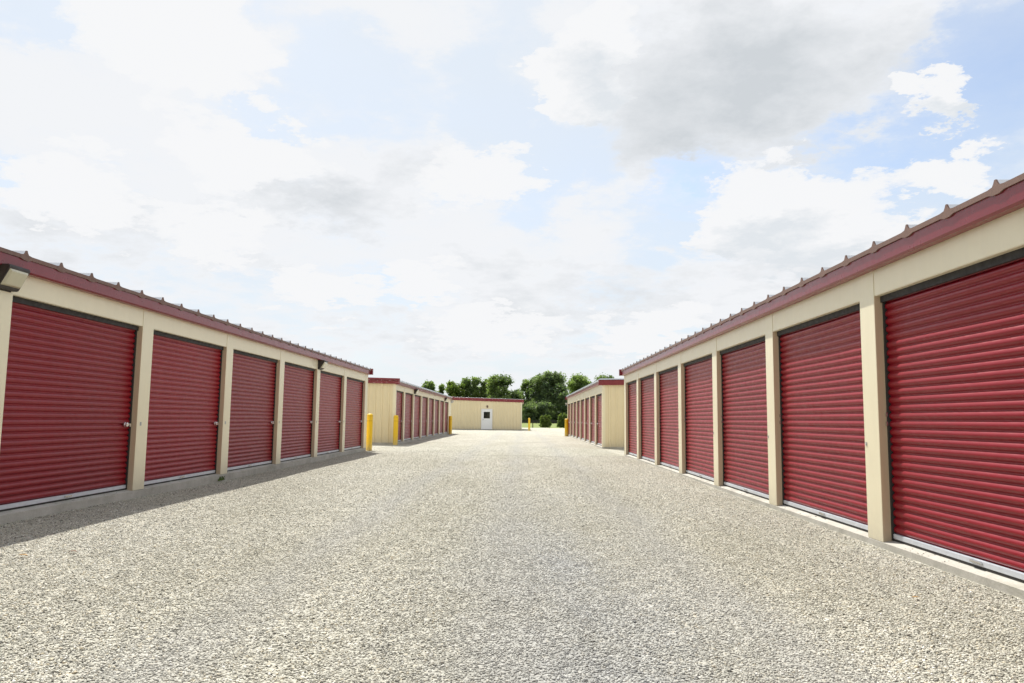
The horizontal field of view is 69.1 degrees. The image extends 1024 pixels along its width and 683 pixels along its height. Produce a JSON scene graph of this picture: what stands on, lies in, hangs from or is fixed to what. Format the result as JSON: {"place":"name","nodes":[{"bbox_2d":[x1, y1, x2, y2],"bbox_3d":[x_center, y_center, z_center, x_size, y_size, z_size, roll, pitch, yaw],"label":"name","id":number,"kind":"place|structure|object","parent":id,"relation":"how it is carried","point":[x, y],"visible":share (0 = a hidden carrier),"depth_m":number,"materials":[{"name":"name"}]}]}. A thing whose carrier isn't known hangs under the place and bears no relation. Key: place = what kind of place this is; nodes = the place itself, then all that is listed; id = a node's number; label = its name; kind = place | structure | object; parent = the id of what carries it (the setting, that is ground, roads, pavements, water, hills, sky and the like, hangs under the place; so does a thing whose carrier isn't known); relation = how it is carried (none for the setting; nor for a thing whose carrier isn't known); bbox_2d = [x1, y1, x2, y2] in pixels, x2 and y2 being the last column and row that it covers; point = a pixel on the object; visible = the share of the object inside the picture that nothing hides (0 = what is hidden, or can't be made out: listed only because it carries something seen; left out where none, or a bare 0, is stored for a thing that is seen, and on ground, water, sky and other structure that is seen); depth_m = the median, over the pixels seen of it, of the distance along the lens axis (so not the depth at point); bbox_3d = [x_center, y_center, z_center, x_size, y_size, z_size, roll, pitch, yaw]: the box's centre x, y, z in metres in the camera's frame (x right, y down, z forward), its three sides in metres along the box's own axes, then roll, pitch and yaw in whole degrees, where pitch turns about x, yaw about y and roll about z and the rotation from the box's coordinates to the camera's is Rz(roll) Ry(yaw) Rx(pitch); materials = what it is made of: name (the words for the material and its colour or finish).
{"place":"outdoors","nodes":[
{"label":"outdoors","id":0,"kind":"place"},
{"bbox_2d":[0,428,1023,682],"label":"gravel yard","id":1,"kind":"structure","parent":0,"point":[534,440],"depth_m":5.41,"materials":[{"name":"beige gravel"}]},
{"bbox_2d":[0,247,372,523],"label":"storage building","id":2,"kind":"structure","parent":1,"relation":"on","point":[115,388],"depth_m":10.56,"materials":[{"name":"metal"}]},
{"bbox_2d":[0,264,29,291],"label":"wall lamp","id":3,"kind":"object","parent":2,"relation":"attached to","point":[13,278],"visible":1,"depth_m":7.70,"materials":[{"name":"brown metal"}]},
{"bbox_2d":[0,296,138,511],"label":"door","id":4,"kind":"structure","parent":2,"relation":"in","point":[66,432],"depth_m":8.97,"materials":[{"name":"red metal"}]},
{"bbox_2d":[144,330,223,485],"bbox_3d":[-5.349,1.074,12.185,0.082,2.349,2.778,1,-6,1],"label":"door","id":5,"kind":"structure","parent":2,"relation":"in","point":[185,383],"depth_m":12.09,"materials":[{"name":"red metal"}]},
{"bbox_2d":[227,349,277,470],"bbox_3d":[-5.311,1.391,15.216,0.082,2.349,2.778,1,-6,1],"label":"door","id":6,"kind":"structure","parent":2,"relation":"in","point":[252,409],"depth_m":15.20,"materials":[{"name":"red metal"}]},
{"bbox_2d":[280,362,314,461],"bbox_3d":[-5.274,1.708,18.248,0.082,2.349,2.778,1,-6,1],"label":"door","id":7,"kind":"structure","parent":2,"relation":"in","point":[297,415],"depth_m":18.30,"materials":[{"name":"red metal"}]},
{"bbox_2d":[318,360,327,369],"bbox_3d":[-5.070,0.637,19.936,0.178,0.247,0.360,1,-6,1],"label":"wall lamp","id":8,"kind":"object","parent":2,"relation":"attached to","point":[322,364],"visible":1,"depth_m":19.77,"materials":[{"name":"brown metal"}]},
{"bbox_2d":[317,371,342,454],"bbox_3d":[-5.236,2.026,21.279,0.082,2.349,2.778,1,-6,1],"label":"door","id":9,"kind":"structure","parent":2,"relation":"in","point":[330,383],"depth_m":21.39,"materials":[{"name":"red metal"}]},
{"bbox_2d":[344,377,363,450],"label":"door","id":10,"kind":"structure","parent":2,"relation":"in","point":[354,391],"depth_m":24.48,"materials":[{"name":"red metal"}]},
{"bbox_2d":[366,414,372,450],"bbox_3d":[-5.040,3.250,26.289,0.210,1.396,0.210,1,-6,1],"label":"bollard","id":11,"kind":"object","parent":1,"relation":"on","point":[369,431],"visible":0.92,"depth_m":26.21,"materials":[{"name":"yellow metal"}]},
{"bbox_2d":[393,415,397,444],"bbox_3d":[-5.029,3.869,32.116,0.210,1.376,0.210,1,-6,1],"label":"bollard","id":12,"kind":"object","parent":1,"relation":"on","point":[395,430],"visible":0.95,"depth_m":32.04,"materials":[{"name":"yellow metal"}]},
{"bbox_2d":[366,377,453,444],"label":"storage building","id":13,"kind":"structure","parent":1,"relation":"on","point":[423,413],"depth_m":35.54,"materials":[{"name":"metal"}]},
{"bbox_2d":[396,391,402,441],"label":"door","id":14,"kind":"structure","parent":13,"relation":"in","point":[399,394],"depth_m":34.18,"materials":[{"name":"red metal"}]},
{"bbox_2d":[404,393,411,439],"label":"door","id":15,"kind":"structure","parent":13,"relation":"in","point":[408,397],"depth_m":36.81,"materials":[{"name":"red metal"}]},
{"bbox_2d":[413,395,420,438],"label":"door","id":16,"kind":"structure","parent":13,"relation":"in","point":[417,398],"depth_m":39.78,"materials":[{"name":"red metal"}]},
{"bbox_2d":[421,396,426,436],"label":"door","id":17,"kind":"structure","parent":13,"relation":"in","point":[424,399],"depth_m":42.96,"materials":[{"name":"red metal"}]},
{"bbox_2d":[428,398,432,435],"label":"door","id":18,"kind":"structure","parent":13,"relation":"in","point":[430,427],"depth_m":45.91,"materials":[{"name":"red metal"}]},
{"bbox_2d":[434,399,438,434],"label":"door","id":19,"kind":"structure","parent":13,"relation":"in","point":[436,401],"depth_m":49.07,"materials":[{"name":"red metal"}]},
{"bbox_2d":[440,401,443,433],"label":"door","id":20,"kind":"structure","parent":13,"relation":"in","point":[441,402],"depth_m":52.23,"materials":[{"name":"red metal"}]},
{"bbox_2d":[444,402,447,432],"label":"door","id":21,"kind":"structure","parent":13,"relation":"in","point":[446,403],"depth_m":55.09,"materials":[{"name":"red metal"}]},
{"bbox_2d":[448,416,451,433],"bbox_3d":[-4.617,6.288,55.609,0.270,1.456,0.270,1,-6,1],"label":"bollard","id":22,"kind":"object","parent":1,"relation":"on","point":[450,426],"visible":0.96,"depth_m":55.50,"materials":[{"name":"yellow metal"}]},
{"bbox_2d":[451,397,523,429],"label":"office building","id":23,"kind":"structure","parent":1,"relation":"on","point":[469,413],"depth_m":78.65,"materials":[{"name":"metal"}]},
{"bbox_2d":[481,409,491,429],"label":"door","id":24,"kind":"structure","parent":23,"relation":"in","point":[486,415],"depth_m":78.55,"materials":[{"name":"white paint"}]},
{"bbox_2d":[565,419,567,435],"bbox_3d":[3.926,6.228,53.498,0.270,1.346,0.270,1,-6,1],"label":"bollard","id":25,"kind":"object","parent":1,"relation":"on","point":[566,427],"visible":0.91,"depth_m":53.38,"materials":[{"name":"yellow metal"}]},
{"bbox_2d":[565,378,623,448],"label":"storage building","id":26,"kind":"structure","parent":1,"relation":"on","point":[595,413],"depth_m":32.97,"materials":[{"name":"metal"}]},
{"bbox_2d":[569,404,569,434],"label":"door","id":27,"kind":"structure","parent":26,"relation":"in","point":[569,404],"depth_m":53.78,"materials":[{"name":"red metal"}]},
{"bbox_2d":[571,403,572,435],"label":"door","id":28,"kind":"structure","parent":26,"relation":"in","point":[571,403],"depth_m":50.89,"materials":[{"name":"red metal"}]},
{"bbox_2d":[574,402,575,436],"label":"door","id":29,"kind":"structure","parent":26,"relation":"in","point":[574,402],"depth_m":48.26,"materials":[{"name":"red metal"}]},
{"bbox_2d":[577,401,579,438],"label":"door","id":30,"kind":"structure","parent":26,"relation":"in","point":[578,422],"depth_m":44.99,"materials":[{"name":"red metal"}]},
{"bbox_2d":[581,399,583,439],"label":"door","id":31,"kind":"structure","parent":26,"relation":"in","point":[582,422],"depth_m":42.12,"materials":[{"name":"red metal"}]},
{"bbox_2d":[586,398,588,440],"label":"door","id":32,"kind":"structure","parent":26,"relation":"in","point":[587,399],"depth_m":39.18,"materials":[{"name":"red metal"}]},
{"bbox_2d":[591,396,594,442],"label":"door","id":33,"kind":"structure","parent":26,"relation":"in","point":[593,397],"depth_m":36.21,"materials":[{"name":"red metal"}]},
{"bbox_2d":[597,393,601,445],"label":"door","id":34,"kind":"structure","parent":26,"relation":"in","point":[599,397],"depth_m":33.20,"materials":[{"name":"red metal"}]},
{"bbox_2d":[619,173,1023,598],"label":"storage building","id":35,"kind":"structure","parent":1,"relation":"on","point":[873,394],"depth_m":7.14,"materials":[{"name":"metal"}]},
{"bbox_2d":[628,380,636,456],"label":"door","id":36,"kind":"structure","parent":35,"relation":"in","point":[632,386],"depth_m":23.63,"materials":[{"name":"red metal"}]},
{"bbox_2d":[640,374,654,462],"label":"door","id":37,"kind":"structure","parent":35,"relation":"in","point":[647,383],"depth_m":20.80,"materials":[{"name":"red metal"}]},
{"bbox_2d":[659,366,678,470],"bbox_3d":[3.754,1.770,17.610,0.062,2.425,2.690,1,-6,1],"label":"door","id":38,"kind":"structure","parent":35,"relation":"in","point":[668,379],"depth_m":17.78,"materials":[{"name":"red metal"}]},
{"bbox_2d":[684,354,713,481],"bbox_3d":[3.717,1.462,14.671,0.062,2.425,2.690,1,-6,1],"label":"door","id":39,"kind":"structure","parent":35,"relation":"in","point":[699,452],"depth_m":14.77,"materials":[{"name":"red metal"}]},
{"bbox_2d":[720,336,768,499],"bbox_3d":[3.681,1.155,11.732,0.062,2.425,2.690,1,-6,1],"label":"door","id":40,"kind":"structure","parent":35,"relation":"in","point":[743,366],"depth_m":11.74,"materials":[{"name":"red metal"}]},
{"bbox_2d":[777,303,867,531],"bbox_3d":[3.644,0.847,8.793,0.062,2.425,2.690,1,-6,1],"label":"door","id":41,"kind":"structure","parent":35,"relation":"in","point":[821,415],"depth_m":8.67,"materials":[{"name":"red metal"}]},
{"bbox_2d":[880,247,1023,582],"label":"door","id":42,"kind":"structure","parent":35,"relation":"in","point":[954,341],"depth_m":5.99,"materials":[{"name":"red metal"}]},
{"bbox_2d":[0,0,1023,398],"label":"sky","id":43,"kind":"structure","parent":0,"point":[414,192],"materials":[{"name":"white"}]},
{"bbox_2d":[522,422,558,427],"bbox_3d":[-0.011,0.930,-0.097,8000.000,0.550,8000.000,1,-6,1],"label":"ground","id":44,"kind":"structure","parent":0,"point":[536,425],"depth_m":119.42,"materials":[{"name":"green plant"}]},
{"bbox_2d":[421,379,436,391],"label":"tree","id":45,"kind":"object","parent":44,"relation":"on","point":[430,385],"visible":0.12,"depth_m":149.41,"materials":[{"name":"green plant"}]},
{"bbox_2d":[437,383,445,393],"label":"tree","id":46,"kind":"object","parent":44,"relation":"on","point":[441,388],"visible":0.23,"depth_m":151.46,"materials":[{"name":"green plant"}]},
{"bbox_2d":[444,380,465,396],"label":"tree","id":47,"kind":"object","parent":44,"relation":"on","point":[454,389],"visible":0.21,"depth_m":144.87,"materials":[{"name":"green plant"}]},
{"bbox_2d":[460,376,488,397],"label":"tree","id":48,"kind":"object","parent":44,"relation":"on","point":[472,388],"visible":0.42,"depth_m":147.35,"materials":[{"name":"green plant"}]},
{"bbox_2d":[483,372,523,398],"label":"tree","id":49,"kind":"object","parent":44,"relation":"on","point":[497,385],"visible":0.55,"depth_m":141.81,"materials":[{"name":"green plant"}]},
{"bbox_2d":[519,378,534,408],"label":"tree","id":50,"kind":"object","parent":44,"relation":"on","point":[525,388],"visible":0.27,"depth_m":146.33,"materials":[{"name":"green plant"}]},
{"bbox_2d":[522,402,539,419],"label":"bush","id":51,"kind":"object","parent":44,"relation":"on","point":[528,410],"visible":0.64,"depth_m":131.61,"materials":[{"name":"green plant"}]},
{"bbox_2d":[526,376,540,403],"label":"tree","id":52,"kind":"object","parent":44,"relation":"on","point":[533,395],"visible":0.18,"depth_m":141.93,"materials":[{"name":"green plant"}]},
{"bbox_2d":[522,420,557,422],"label":"fence","id":53,"kind":"object","parent":44,"relation":"on","point":[538,421],"visible":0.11,"depth_m":127.19,"materials":[{"name":"black metal"}]},
{"bbox_2d":[532,401,555,419],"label":"bush","id":54,"kind":"object","parent":44,"relation":"on","point":[542,408],"visible":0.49,"depth_m":132.71,"materials":[{"name":"green plant"}]},
{"bbox_2d":[539,414,551,427],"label":"shrub","id":55,"kind":"object","parent":44,"relation":"on","point":[545,422],"visible":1,"depth_m":110.15,"materials":[{"name":"green plant"}]},
{"bbox_2d":[529,370,567,419],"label":"tree","id":56,"kind":"object","parent":44,"relation":"on","point":[549,385],"visible":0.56,"depth_m":138.86,"materials":[{"name":"green plant"}]},
{"bbox_2d":[553,391,568,419],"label":"tree","id":57,"kind":"object","parent":44,"relation":"on","point":[561,405],"visible":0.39,"depth_m":134.74,"materials":[{"name":"green plant"}]},
{"bbox_2d":[556,413,566,427],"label":"shrub","id":58,"kind":"object","parent":44,"relation":"on","point":[561,423],"visible":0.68,"depth_m":112.10,"materials":[{"name":"green plant"}]},
{"bbox_2d":[566,372,591,393],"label":"tree","id":59,"kind":"object","parent":44,"relation":"on","point":[576,382],"visible":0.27,"depth_m":147.95,"materials":[{"name":"green plant"}]},
{"bbox_2d":[594,372,613,380],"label":"tree","id":60,"kind":"object","parent":44,"relation":"on","point":[603,376],"visible":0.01,"depth_m":158.65,"materials":[{"name":"green plant"}]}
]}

